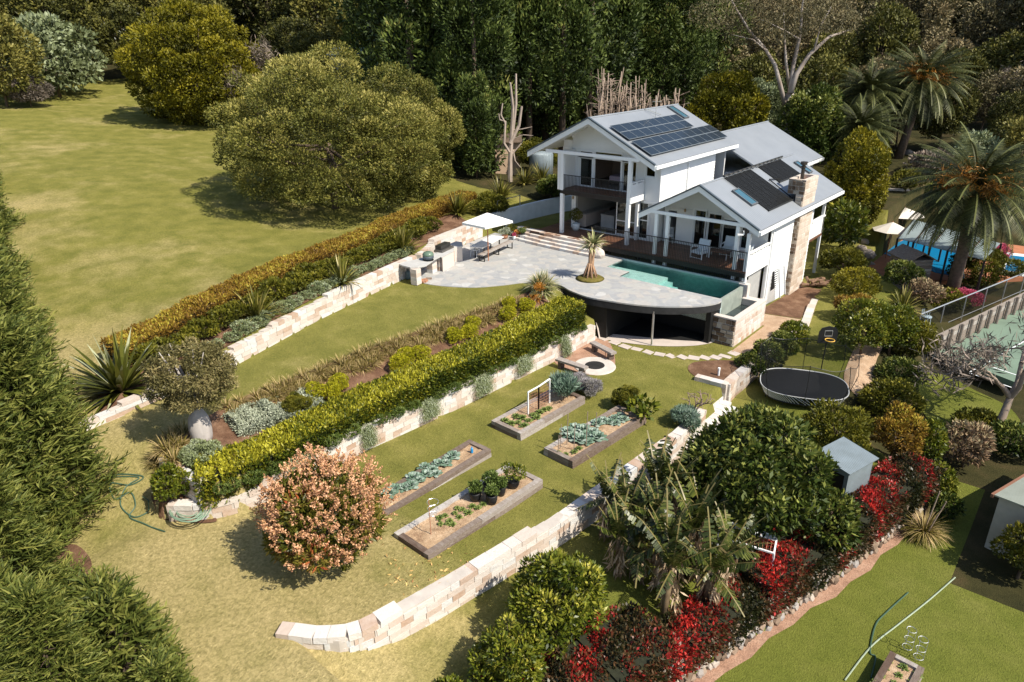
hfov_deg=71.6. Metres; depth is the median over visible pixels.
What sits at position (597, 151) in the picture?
window
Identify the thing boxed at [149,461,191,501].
corner citrus
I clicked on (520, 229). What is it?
potted plant
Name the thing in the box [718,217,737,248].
glass door
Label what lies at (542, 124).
conifer tree
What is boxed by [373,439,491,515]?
garden bed
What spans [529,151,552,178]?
water tank
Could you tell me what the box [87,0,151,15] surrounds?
woodland tree
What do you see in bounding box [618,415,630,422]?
cauliflower
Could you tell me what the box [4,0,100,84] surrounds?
woodland tree
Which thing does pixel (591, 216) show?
kitchen bench
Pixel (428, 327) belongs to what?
grass tuft
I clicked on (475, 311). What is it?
grass tuft
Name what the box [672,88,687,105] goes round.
lopped trunk
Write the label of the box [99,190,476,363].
autumn hedge
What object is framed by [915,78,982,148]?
slope tree
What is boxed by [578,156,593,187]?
glass door
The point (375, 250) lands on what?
bush
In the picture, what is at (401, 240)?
flax clump
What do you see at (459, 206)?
flax clump
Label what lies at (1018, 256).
neighbour pool
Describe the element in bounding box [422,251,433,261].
ceramic smoker
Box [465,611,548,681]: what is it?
citrus bush
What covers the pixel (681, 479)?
banana plant
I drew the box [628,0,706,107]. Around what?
conifer tree
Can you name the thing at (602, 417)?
cauliflower
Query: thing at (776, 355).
camellia
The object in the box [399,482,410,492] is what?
cauliflower
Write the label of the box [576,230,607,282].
pandanus
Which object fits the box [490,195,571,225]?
rendered wall
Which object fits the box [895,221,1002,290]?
pergola
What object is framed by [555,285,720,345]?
black retaining wall
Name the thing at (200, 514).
hose coil
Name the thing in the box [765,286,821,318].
soil strip
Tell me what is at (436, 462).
cauliflower
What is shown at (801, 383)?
trampoline
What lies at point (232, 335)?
silver mound
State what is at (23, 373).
cypress tree
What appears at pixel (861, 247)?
boulder
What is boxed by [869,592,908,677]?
garden hose
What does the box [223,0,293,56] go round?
woodland tree
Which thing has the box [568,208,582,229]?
potted plant
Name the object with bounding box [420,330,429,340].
grass tuft
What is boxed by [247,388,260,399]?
grass tuft
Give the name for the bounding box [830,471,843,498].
door
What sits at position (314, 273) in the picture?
bush
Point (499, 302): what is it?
grass tuft
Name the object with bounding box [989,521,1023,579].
mixed shrub
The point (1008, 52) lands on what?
slope tree
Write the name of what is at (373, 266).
silver mound
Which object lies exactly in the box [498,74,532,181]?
dead tree
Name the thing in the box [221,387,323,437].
silver groundcover
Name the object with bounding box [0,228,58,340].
cypress tree
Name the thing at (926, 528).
grass tree
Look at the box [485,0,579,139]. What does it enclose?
conifer tree
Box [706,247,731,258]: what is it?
coffee table
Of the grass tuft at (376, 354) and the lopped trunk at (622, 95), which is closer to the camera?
the grass tuft at (376, 354)
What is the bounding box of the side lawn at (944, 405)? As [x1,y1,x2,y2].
[918,372,1019,433]
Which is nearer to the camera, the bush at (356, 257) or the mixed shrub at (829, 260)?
the bush at (356, 257)
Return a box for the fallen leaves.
[385,546,493,594]
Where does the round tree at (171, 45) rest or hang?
on the ground at (126, 205)
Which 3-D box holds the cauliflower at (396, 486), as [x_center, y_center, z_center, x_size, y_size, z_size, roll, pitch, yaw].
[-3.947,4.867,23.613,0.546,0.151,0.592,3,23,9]
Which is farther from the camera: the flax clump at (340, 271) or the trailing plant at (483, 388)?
the flax clump at (340, 271)
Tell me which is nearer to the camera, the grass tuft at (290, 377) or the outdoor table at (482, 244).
the grass tuft at (290, 377)
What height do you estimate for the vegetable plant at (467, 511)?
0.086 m
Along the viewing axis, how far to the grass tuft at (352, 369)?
28.50 m
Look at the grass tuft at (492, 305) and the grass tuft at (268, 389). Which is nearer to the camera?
the grass tuft at (268, 389)
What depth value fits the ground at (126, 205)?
27.38 m
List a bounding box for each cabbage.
[559,426,577,435]
[563,431,575,438]
[569,422,579,429]
[569,432,589,443]
[576,423,591,432]
[580,430,592,436]
[582,438,594,445]
[589,427,600,432]
[589,431,607,441]
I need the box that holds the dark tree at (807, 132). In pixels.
[774,81,847,163]
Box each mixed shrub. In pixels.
[800,397,875,450]
[819,243,868,271]
[832,292,881,318]
[856,376,927,420]
[872,131,891,171]
[889,168,927,190]
[926,286,970,309]
[950,405,1008,437]
[953,129,1005,164]
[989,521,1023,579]
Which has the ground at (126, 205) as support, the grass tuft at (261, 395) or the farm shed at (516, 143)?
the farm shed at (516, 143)
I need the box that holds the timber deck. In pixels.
[530,219,748,279]
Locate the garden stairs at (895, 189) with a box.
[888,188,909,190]
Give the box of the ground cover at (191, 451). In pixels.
[177,438,223,467]
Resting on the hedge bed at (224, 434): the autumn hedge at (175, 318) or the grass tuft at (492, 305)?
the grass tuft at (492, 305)
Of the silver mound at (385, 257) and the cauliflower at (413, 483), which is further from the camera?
the silver mound at (385, 257)
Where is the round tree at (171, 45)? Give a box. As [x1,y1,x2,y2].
[113,0,270,125]
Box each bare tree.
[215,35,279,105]
[907,310,1023,427]
[979,64,1023,113]
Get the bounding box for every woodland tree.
[0,0,61,51]
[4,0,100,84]
[52,0,115,73]
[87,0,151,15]
[88,1,149,65]
[116,0,189,43]
[153,0,238,80]
[161,33,200,91]
[202,0,264,39]
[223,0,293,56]
[246,0,315,36]
[256,15,324,71]
[281,0,341,42]
[284,29,337,85]
[316,0,383,60]
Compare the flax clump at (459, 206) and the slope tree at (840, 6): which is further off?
the slope tree at (840, 6)
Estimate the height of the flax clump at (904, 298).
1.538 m
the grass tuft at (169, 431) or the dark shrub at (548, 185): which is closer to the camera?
the grass tuft at (169, 431)
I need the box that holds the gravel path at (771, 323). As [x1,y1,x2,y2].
[732,314,800,352]
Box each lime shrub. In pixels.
[915,416,950,461]
[932,460,959,498]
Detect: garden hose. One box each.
[109,473,165,531]
[111,476,148,517]
[844,577,955,680]
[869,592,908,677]
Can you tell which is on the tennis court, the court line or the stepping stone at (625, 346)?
the court line
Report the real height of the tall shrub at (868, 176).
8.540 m
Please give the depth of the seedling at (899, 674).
19.36 m
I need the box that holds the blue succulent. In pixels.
[669,403,701,430]
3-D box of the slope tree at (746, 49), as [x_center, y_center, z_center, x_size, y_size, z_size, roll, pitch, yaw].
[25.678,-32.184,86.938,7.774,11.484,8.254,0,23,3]
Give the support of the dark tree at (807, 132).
on the ground at (126, 205)
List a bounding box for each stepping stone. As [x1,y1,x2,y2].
[609,340,620,344]
[618,344,632,349]
[631,347,642,350]
[643,349,653,354]
[654,352,665,356]
[665,353,674,358]
[676,354,688,359]
[688,355,699,359]
[698,355,710,359]
[709,354,721,359]
[718,354,731,358]
[728,350,739,355]
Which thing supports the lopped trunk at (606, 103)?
on the ground at (126, 205)
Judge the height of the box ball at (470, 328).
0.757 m
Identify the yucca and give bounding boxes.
[519,268,561,302]
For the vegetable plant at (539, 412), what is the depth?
28.39 m
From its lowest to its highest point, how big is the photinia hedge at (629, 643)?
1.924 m
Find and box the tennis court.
[932,309,1023,386]
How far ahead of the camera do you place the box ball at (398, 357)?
28.87 m
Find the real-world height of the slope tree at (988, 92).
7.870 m
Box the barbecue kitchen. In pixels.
[399,241,462,284]
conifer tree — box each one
[328,0,433,81]
[339,0,418,89]
[350,0,461,159]
[383,0,496,138]
[415,0,517,132]
[422,0,524,173]
[455,0,541,129]
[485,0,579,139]
[503,11,555,128]
[510,2,595,138]
[513,0,609,149]
[533,0,639,123]
[553,0,647,117]
[568,0,667,112]
[606,0,678,109]
[617,1,691,112]
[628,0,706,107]
[654,0,724,108]
[656,0,756,112]
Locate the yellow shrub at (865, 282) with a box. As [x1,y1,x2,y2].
[828,266,883,296]
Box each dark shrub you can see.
[0,12,44,106]
[535,174,560,197]
[872,355,929,388]
[881,259,926,293]
[925,175,943,199]
[926,491,966,521]
[989,419,1023,460]
[994,116,1023,174]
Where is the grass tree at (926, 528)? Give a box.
[899,491,954,550]
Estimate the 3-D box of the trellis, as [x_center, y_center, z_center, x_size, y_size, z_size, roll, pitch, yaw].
[1.093,2.222,28.592,0.066,1.122,1.346,20,31,40]
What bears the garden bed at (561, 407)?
on the ground at (126, 205)
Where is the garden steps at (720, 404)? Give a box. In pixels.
[704,396,737,430]
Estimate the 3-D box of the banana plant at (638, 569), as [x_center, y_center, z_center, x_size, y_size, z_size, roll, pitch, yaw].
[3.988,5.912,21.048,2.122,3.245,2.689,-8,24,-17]
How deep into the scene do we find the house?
42.15 m
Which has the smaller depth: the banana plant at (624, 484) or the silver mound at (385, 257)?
the banana plant at (624, 484)
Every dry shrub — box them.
[901,148,957,173]
[940,417,997,468]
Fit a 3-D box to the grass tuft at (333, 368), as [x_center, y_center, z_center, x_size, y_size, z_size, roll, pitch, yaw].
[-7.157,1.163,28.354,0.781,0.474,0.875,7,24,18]
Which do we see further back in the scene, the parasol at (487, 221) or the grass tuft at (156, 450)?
the parasol at (487, 221)
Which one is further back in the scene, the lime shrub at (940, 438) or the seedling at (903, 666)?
the lime shrub at (940, 438)
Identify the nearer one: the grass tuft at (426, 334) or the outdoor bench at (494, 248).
the grass tuft at (426, 334)
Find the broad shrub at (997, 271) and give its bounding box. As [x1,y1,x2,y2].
[945,248,1023,288]
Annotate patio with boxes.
[421,233,721,307]
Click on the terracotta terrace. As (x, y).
(880, 262)
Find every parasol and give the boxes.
[462,213,512,260]
[872,221,904,257]
[898,208,923,222]
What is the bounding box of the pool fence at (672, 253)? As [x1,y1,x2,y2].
[593,225,746,281]
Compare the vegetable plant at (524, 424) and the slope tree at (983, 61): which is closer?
the vegetable plant at (524, 424)
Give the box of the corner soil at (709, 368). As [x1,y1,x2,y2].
[688,360,741,385]
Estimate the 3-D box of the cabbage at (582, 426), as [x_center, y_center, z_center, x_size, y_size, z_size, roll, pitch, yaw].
[2.741,3.346,27.070,0.711,0.190,0.763,11,26,26]
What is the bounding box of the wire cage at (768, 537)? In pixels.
[716,520,777,567]
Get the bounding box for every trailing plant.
[286,452,314,470]
[359,421,381,451]
[418,396,443,420]
[471,372,496,399]
[515,354,538,376]
[560,334,573,356]
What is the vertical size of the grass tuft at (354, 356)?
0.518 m
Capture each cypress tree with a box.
[0,180,26,234]
[0,216,32,280]
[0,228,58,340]
[0,244,91,426]
[0,308,133,536]
[0,371,94,566]
[0,450,98,612]
[0,538,63,681]
[0,566,133,681]
[48,571,193,681]
[58,562,164,674]
[127,642,201,681]
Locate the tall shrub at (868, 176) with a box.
[823,125,891,238]
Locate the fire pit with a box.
[574,357,615,374]
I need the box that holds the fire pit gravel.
[554,337,614,374]
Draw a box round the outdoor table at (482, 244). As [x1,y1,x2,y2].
[470,235,503,257]
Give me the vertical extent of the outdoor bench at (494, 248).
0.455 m
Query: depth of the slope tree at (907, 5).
97.60 m
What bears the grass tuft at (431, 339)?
on the hedge bed at (224, 434)
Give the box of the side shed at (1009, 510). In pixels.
[984,474,1023,564]
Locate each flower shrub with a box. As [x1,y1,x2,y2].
[951,287,985,306]
[996,242,1012,256]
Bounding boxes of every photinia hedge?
[476,600,683,681]
[658,573,777,677]
[732,500,878,617]
[849,448,947,541]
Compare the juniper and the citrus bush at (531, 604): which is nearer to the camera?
the citrus bush at (531, 604)
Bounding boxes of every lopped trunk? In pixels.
[584,96,604,116]
[586,78,608,116]
[590,93,604,116]
[593,73,615,113]
[595,66,621,114]
[596,69,615,114]
[603,68,626,113]
[607,78,618,113]
[611,85,627,112]
[611,92,625,111]
[615,86,634,111]
[622,82,637,110]
[624,76,649,108]
[627,95,645,109]
[638,83,650,108]
[638,85,652,108]
[668,88,689,103]
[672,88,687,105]
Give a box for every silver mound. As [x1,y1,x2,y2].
[206,338,224,344]
[222,331,242,341]
[230,319,258,334]
[245,314,271,326]
[260,309,277,317]
[272,299,297,313]
[286,294,303,305]
[297,289,317,298]
[307,280,331,293]
[319,279,338,288]
[327,274,347,285]
[348,264,366,273]
[348,270,359,279]
[359,262,376,271]
[370,259,384,266]
[373,254,392,263]
[385,252,398,260]
[390,248,410,257]
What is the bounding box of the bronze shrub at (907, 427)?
[867,400,930,456]
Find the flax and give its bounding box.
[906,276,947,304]
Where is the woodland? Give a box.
[51,1,979,78]
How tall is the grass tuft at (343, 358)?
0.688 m
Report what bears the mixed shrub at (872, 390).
on the ground at (126, 205)
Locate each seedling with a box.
[894,671,902,678]
[897,663,908,670]
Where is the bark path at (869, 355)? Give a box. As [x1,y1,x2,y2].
[844,343,882,401]
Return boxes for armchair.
[690,238,710,259]
[719,235,734,256]
[737,245,754,259]
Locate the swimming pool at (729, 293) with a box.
[605,254,746,319]
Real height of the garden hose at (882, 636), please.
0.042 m
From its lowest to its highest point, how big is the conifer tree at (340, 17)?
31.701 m
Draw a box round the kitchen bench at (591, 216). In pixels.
[578,202,616,226]
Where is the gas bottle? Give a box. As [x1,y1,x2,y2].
[405,268,410,278]
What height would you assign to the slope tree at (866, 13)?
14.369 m
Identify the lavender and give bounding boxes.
[573,370,592,390]
[576,377,602,396]
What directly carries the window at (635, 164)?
in the house
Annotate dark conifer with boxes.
[451,70,498,178]
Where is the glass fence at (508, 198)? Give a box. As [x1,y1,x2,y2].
[497,195,519,211]
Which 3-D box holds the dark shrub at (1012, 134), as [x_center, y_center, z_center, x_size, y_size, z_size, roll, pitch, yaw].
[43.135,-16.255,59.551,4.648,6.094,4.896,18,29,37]
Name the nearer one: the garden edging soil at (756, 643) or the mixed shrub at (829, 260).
the garden edging soil at (756, 643)
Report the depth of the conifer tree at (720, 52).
81.54 m
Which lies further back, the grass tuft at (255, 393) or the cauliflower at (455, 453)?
the grass tuft at (255, 393)
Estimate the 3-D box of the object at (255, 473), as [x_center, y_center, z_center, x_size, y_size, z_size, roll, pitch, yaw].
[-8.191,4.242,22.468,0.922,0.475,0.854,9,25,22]
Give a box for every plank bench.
[555,357,587,372]
[589,341,616,359]
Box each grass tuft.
[140,446,165,471]
[141,430,189,460]
[153,423,183,444]
[158,445,183,466]
[161,419,188,437]
[162,431,195,455]
[216,396,239,410]
[223,401,241,412]
[228,391,249,405]
[236,397,254,406]
[246,389,274,403]
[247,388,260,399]
[258,383,273,392]
[259,382,286,401]
[263,385,286,401]
[267,374,295,391]
[272,380,298,397]
[281,373,299,385]
[286,375,306,389]
[288,377,312,392]
[293,366,313,382]
[300,371,316,385]
[300,371,325,387]
[304,362,330,378]
[310,364,330,380]
[316,358,338,369]
[325,364,342,375]
[327,354,352,369]
[330,366,348,378]
[335,355,355,372]
[340,362,360,376]
[343,353,361,364]
[344,344,371,362]
[352,348,375,363]
[352,360,374,374]
[360,342,378,355]
[360,353,384,369]
[369,348,383,358]
[371,337,390,349]
[373,352,387,363]
[379,343,394,355]
[381,335,401,349]
[384,350,396,358]
[388,338,407,352]
[394,332,409,344]
[395,333,415,347]
[403,329,418,341]
[411,335,431,349]
[412,326,429,338]
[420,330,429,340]
[421,320,437,335]
[424,325,445,337]
[426,334,440,345]
[431,317,450,331]
[431,328,446,343]
[435,324,453,333]
[438,314,460,326]
[447,318,464,331]
[452,313,463,321]
[458,309,478,319]
[470,306,482,316]
[476,303,493,314]
[480,313,496,327]
[483,302,501,311]
[486,309,497,318]
[490,304,501,312]
[492,296,505,308]
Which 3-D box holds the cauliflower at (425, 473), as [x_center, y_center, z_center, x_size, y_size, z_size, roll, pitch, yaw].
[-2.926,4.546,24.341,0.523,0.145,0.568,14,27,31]
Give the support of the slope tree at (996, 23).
on the ground at (126, 205)
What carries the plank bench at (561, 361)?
on the ground at (126, 205)
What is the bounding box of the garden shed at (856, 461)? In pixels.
[814,437,878,498]
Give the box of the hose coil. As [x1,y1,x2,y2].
[169,507,211,522]
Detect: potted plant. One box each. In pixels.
[467,479,482,501]
[481,469,497,493]
[484,482,499,504]
[491,475,508,496]
[498,227,512,238]
[501,460,527,488]
[507,223,516,235]
[517,227,525,236]
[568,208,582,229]
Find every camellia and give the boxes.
[734,351,766,375]
[750,338,785,368]
[766,329,799,356]
[778,319,810,345]
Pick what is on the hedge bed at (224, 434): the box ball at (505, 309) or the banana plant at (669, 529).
the box ball at (505, 309)
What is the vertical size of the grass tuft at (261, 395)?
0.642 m
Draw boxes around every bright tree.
[685,103,713,126]
[689,69,771,150]
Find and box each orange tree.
[831,297,898,354]
[866,302,921,354]
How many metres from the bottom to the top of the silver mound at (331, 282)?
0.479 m
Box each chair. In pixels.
[470,243,479,257]
[669,227,673,238]
[921,309,931,323]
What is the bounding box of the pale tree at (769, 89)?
[736,76,786,124]
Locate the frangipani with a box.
[682,390,713,415]
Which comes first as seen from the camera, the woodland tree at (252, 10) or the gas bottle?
the gas bottle
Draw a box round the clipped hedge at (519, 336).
[191,295,586,511]
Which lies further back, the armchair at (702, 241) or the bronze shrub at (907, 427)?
the armchair at (702, 241)
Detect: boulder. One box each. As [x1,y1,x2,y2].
[594,248,604,258]
[856,245,866,250]
[859,239,868,243]
[861,249,876,259]
[905,149,912,154]
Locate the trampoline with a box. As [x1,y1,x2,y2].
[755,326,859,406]
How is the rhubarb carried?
on the garden bed at (614, 433)
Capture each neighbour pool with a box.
[884,240,963,277]
[1005,253,1023,276]
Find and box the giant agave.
[58,327,161,415]
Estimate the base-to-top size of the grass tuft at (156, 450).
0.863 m
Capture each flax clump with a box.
[226,285,286,323]
[318,252,363,289]
[379,222,426,253]
[444,189,479,215]
[478,174,518,197]
[506,164,537,185]
[531,160,554,182]
[882,285,927,316]
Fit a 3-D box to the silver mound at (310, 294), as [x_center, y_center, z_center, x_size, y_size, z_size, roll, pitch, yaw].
[-9.593,-2.160,33.330,1.038,0.443,0.876,3,23,9]
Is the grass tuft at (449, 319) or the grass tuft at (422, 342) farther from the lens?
the grass tuft at (449, 319)
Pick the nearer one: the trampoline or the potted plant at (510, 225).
the trampoline
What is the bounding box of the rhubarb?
[624,393,661,422]
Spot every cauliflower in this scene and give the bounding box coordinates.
[381,487,396,498]
[388,483,399,492]
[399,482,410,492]
[404,480,418,490]
[405,471,421,481]
[413,475,425,482]
[417,462,429,469]
[419,469,432,477]
[426,465,438,470]
[431,458,445,466]
[431,469,442,477]
[439,458,451,465]
[442,454,454,460]
[444,450,460,458]
[591,418,604,426]
[598,416,607,421]
[604,418,613,423]
[608,414,617,419]
[611,419,620,425]
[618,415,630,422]
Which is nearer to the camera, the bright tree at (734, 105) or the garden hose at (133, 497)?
the garden hose at (133, 497)
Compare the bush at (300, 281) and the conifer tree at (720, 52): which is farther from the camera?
the conifer tree at (720, 52)
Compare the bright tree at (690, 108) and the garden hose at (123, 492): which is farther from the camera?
the bright tree at (690, 108)
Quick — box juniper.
[885,316,942,357]
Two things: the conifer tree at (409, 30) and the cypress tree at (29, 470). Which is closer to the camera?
the cypress tree at (29, 470)
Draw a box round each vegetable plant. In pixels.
[436,514,444,520]
[448,521,456,526]
[456,514,463,519]
[463,509,473,515]
[506,420,515,425]
[517,414,526,420]
[518,422,529,427]
[531,414,540,419]
[534,409,544,414]
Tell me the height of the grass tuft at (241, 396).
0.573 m
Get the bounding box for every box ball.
[305,381,326,400]
[321,381,342,399]
[328,372,348,389]
[388,352,409,370]
[396,346,415,363]
[412,344,431,359]
[446,327,464,343]
[461,322,478,338]
[464,315,481,328]
[498,305,516,320]
[501,296,516,306]
[518,297,535,313]
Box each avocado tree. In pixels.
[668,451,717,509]
[679,399,840,541]
[784,481,864,552]
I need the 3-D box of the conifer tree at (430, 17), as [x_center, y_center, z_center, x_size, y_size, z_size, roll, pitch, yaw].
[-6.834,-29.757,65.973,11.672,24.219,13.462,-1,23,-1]
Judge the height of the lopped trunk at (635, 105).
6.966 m
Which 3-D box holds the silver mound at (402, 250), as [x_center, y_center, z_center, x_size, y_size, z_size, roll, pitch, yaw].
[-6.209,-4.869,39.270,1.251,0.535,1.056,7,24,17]
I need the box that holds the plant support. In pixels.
[427,498,438,533]
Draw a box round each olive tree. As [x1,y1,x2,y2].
[203,39,449,210]
[337,71,466,200]
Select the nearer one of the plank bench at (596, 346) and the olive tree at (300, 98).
the plank bench at (596, 346)
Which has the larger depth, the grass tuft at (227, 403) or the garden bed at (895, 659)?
the grass tuft at (227, 403)
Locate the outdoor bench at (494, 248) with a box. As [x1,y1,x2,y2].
[477,240,513,261]
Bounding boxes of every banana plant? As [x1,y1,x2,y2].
[573,452,637,540]
[591,488,659,579]
[596,457,663,556]
[613,483,685,587]
[617,488,702,598]
[628,468,706,566]
[629,428,689,522]
[640,439,705,529]
[642,472,729,581]
[643,509,724,620]
[655,456,737,549]
[676,506,765,616]
[697,501,772,585]
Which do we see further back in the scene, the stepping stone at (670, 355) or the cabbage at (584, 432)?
the stepping stone at (670, 355)
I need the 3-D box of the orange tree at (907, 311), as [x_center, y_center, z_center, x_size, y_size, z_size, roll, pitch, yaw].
[18.703,-0.578,34.969,2.588,2.851,2.411,1,23,3]
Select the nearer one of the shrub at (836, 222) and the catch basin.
the catch basin
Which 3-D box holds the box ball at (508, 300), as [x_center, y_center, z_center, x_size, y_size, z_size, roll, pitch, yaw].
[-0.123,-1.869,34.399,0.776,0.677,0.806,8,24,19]
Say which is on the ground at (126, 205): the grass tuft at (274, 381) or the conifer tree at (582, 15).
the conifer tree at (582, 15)
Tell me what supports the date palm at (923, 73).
on the ground at (126, 205)
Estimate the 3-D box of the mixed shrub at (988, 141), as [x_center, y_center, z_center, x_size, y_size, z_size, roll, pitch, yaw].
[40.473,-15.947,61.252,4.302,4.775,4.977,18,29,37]
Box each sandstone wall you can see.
[158,456,204,502]
[166,324,595,521]
[196,255,416,375]
[275,407,706,652]
[414,225,482,269]
[694,374,728,399]
[724,298,817,401]
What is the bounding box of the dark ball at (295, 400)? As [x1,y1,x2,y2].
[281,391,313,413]
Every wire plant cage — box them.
[902,625,916,650]
[913,636,928,660]
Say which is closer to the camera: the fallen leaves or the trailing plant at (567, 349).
the fallen leaves
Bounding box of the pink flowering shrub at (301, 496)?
[249,442,399,573]
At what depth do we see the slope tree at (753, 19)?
92.94 m
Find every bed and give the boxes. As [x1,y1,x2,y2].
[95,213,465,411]
[151,463,216,522]
[170,290,549,473]
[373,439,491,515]
[394,463,542,559]
[491,388,584,440]
[544,405,645,468]
[609,173,622,184]
[872,651,924,681]
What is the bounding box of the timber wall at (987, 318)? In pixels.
[928,292,1023,354]
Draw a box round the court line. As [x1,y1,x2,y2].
[970,341,1023,386]
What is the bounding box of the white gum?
[687,0,864,134]
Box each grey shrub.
[0,10,110,97]
[2,74,55,106]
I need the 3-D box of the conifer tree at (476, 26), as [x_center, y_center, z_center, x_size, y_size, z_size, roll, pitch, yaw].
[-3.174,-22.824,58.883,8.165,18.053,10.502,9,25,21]
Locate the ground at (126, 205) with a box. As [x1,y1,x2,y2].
[0,15,1023,681]
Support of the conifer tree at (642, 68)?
on the ground at (126, 205)
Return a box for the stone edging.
[80,375,177,430]
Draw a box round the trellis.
[527,378,549,413]
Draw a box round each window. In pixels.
[578,149,593,157]
[594,150,622,160]
[629,203,635,238]
[632,161,637,183]
[638,201,649,240]
[644,165,656,178]
[739,227,751,250]
[770,269,777,290]
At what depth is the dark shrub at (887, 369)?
32.78 m
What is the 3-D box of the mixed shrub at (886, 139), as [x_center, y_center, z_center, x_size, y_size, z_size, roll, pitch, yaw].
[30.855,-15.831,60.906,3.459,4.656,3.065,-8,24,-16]
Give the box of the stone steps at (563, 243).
[512,226,603,256]
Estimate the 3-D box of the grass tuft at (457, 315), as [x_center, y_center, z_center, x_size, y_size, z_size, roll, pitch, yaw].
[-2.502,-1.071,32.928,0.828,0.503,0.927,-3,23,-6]
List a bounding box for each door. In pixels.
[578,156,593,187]
[615,202,625,234]
[621,160,627,191]
[690,208,707,246]
[705,211,723,247]
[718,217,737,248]
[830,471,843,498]
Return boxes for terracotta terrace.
[868,240,1023,284]
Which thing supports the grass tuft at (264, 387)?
on the hedge bed at (224, 434)
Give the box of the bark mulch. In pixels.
[54,544,92,613]
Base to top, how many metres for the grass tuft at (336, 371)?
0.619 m
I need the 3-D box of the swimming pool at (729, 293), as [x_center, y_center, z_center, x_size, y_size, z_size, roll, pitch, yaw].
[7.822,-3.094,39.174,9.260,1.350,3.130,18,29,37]
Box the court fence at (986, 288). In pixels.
[920,274,1023,322]
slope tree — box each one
[695,30,752,73]
[710,0,746,55]
[728,0,780,69]
[730,48,782,98]
[739,0,828,68]
[780,70,808,85]
[784,51,848,123]
[785,0,855,47]
[795,29,865,78]
[801,0,860,49]
[816,0,896,66]
[834,0,904,66]
[847,0,923,78]
[847,54,898,100]
[863,0,932,33]
[880,0,968,49]
[888,52,929,146]
[901,25,974,113]
[908,0,1006,55]
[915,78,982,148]
[941,46,991,105]
[946,0,1009,42]
[955,0,1023,116]
[963,69,1023,144]
[970,29,1023,98]
[985,90,1023,140]
[1003,0,1023,62]
[1004,65,1023,107]
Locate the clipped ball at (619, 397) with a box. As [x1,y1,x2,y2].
[611,384,639,407]
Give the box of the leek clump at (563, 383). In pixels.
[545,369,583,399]
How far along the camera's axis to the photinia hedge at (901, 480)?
25.28 m
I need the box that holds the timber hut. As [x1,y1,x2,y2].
[887,244,937,292]
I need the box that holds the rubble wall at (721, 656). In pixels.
[654,479,934,681]
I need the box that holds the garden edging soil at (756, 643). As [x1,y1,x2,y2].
[694,508,935,681]
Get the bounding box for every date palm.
[819,93,907,167]
[832,57,915,162]
[877,38,981,158]
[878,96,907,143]
[895,121,1023,300]
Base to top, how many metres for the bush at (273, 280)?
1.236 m
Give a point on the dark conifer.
(475, 104)
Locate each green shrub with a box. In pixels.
[467,190,509,213]
[515,136,557,166]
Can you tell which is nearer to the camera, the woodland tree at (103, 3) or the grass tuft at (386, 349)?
the grass tuft at (386, 349)
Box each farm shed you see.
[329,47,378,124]
[495,133,521,174]
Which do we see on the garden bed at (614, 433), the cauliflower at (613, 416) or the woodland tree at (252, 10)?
the cauliflower at (613, 416)
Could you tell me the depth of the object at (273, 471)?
22.82 m
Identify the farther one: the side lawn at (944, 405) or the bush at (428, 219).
the bush at (428, 219)
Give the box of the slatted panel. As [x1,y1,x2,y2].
[774,265,785,297]
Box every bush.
[128,335,180,366]
[159,331,199,349]
[179,317,220,339]
[199,302,243,328]
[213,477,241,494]
[225,298,252,317]
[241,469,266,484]
[243,289,276,306]
[252,275,297,301]
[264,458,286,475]
[277,270,313,291]
[290,261,329,281]
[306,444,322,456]
[310,257,338,274]
[321,255,353,268]
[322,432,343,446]
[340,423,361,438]
[344,247,369,264]
[351,243,385,259]
[367,237,397,253]
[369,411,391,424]
[377,230,410,249]
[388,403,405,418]
[390,227,414,240]
[400,225,427,237]
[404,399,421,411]
[405,218,431,232]
[414,215,443,230]
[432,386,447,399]
[434,672,463,681]
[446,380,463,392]
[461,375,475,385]
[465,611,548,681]
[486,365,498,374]
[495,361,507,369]
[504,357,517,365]
[504,547,609,659]
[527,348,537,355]
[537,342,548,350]
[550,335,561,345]
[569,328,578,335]
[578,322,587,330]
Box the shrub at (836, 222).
[819,195,871,247]
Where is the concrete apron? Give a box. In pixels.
[596,323,711,345]
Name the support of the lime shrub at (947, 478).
on the ground at (126, 205)
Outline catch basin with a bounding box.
[711,283,766,346]
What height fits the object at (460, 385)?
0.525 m
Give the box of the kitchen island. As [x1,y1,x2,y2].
[600,209,615,229]
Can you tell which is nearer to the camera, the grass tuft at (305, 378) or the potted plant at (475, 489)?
the potted plant at (475, 489)
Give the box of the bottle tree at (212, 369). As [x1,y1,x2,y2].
[139,335,240,443]
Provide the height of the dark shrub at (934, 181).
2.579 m
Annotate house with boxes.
[527,97,844,303]

